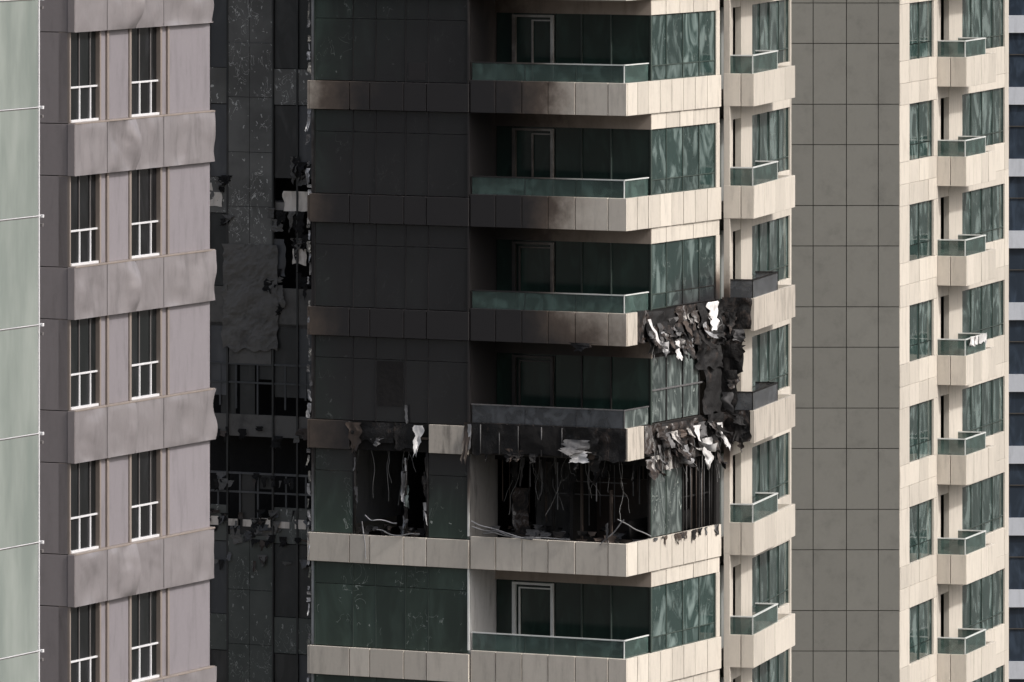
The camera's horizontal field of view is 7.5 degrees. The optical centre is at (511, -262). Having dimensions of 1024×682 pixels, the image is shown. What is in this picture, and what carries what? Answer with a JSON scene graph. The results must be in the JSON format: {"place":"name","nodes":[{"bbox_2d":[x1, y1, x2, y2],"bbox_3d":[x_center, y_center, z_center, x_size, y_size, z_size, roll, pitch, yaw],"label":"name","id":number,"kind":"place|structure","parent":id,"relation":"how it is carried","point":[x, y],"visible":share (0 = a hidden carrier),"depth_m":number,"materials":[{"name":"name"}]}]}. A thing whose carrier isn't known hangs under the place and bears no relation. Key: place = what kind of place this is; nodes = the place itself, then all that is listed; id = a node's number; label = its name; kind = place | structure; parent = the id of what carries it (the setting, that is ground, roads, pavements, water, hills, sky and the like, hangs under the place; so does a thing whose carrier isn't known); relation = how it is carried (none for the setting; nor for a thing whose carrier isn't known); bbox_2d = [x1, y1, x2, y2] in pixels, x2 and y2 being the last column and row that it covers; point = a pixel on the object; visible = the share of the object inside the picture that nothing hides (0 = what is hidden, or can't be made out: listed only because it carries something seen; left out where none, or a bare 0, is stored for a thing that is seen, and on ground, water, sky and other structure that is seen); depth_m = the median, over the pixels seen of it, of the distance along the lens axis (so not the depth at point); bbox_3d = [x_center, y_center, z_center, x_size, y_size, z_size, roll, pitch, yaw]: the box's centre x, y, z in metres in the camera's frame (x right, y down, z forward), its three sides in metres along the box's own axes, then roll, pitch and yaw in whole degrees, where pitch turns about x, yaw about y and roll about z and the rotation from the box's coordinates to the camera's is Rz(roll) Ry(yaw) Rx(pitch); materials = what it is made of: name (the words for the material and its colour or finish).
{"place":"outdoors","nodes":[
{"label":"outdoors","id":0,"kind":"place"},
{"bbox_2d":[0,0,43,681],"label":"frosted glass tower","id":1,"kind":"structure","parent":0,"point":[20,334],"depth_m":149.28,"materials":[{"name":"glass"}]},
{"bbox_2d":[40,0,217,681],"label":"metal clad building","id":2,"kind":"structure","parent":0,"point":[128,420],"depth_m":182.31,"materials":[{"name":"grey metal"}]},
{"bbox_2d":[210,0,794,681],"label":"burned apartment tower","id":3,"kind":"structure","parent":0,"point":[502,308],"depth_m":243.90,"materials":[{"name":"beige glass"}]},
{"bbox_2d":[1009,0,1023,681],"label":"blue glass office tower","id":4,"kind":"structure","parent":0,"point":[1016,340],"depth_m":380.00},
{"bbox_3d":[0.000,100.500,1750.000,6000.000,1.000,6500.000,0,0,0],"label":"ground","id":5,"kind":"structure","parent":0,"visible":0},
{"bbox_2d":[791,0,1008,681],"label":"apartment tower","id":6,"kind":"structure","parent":5,"relation":"on","point":[900,334],"depth_m":273.11,"materials":[{"name":"grey stone"}]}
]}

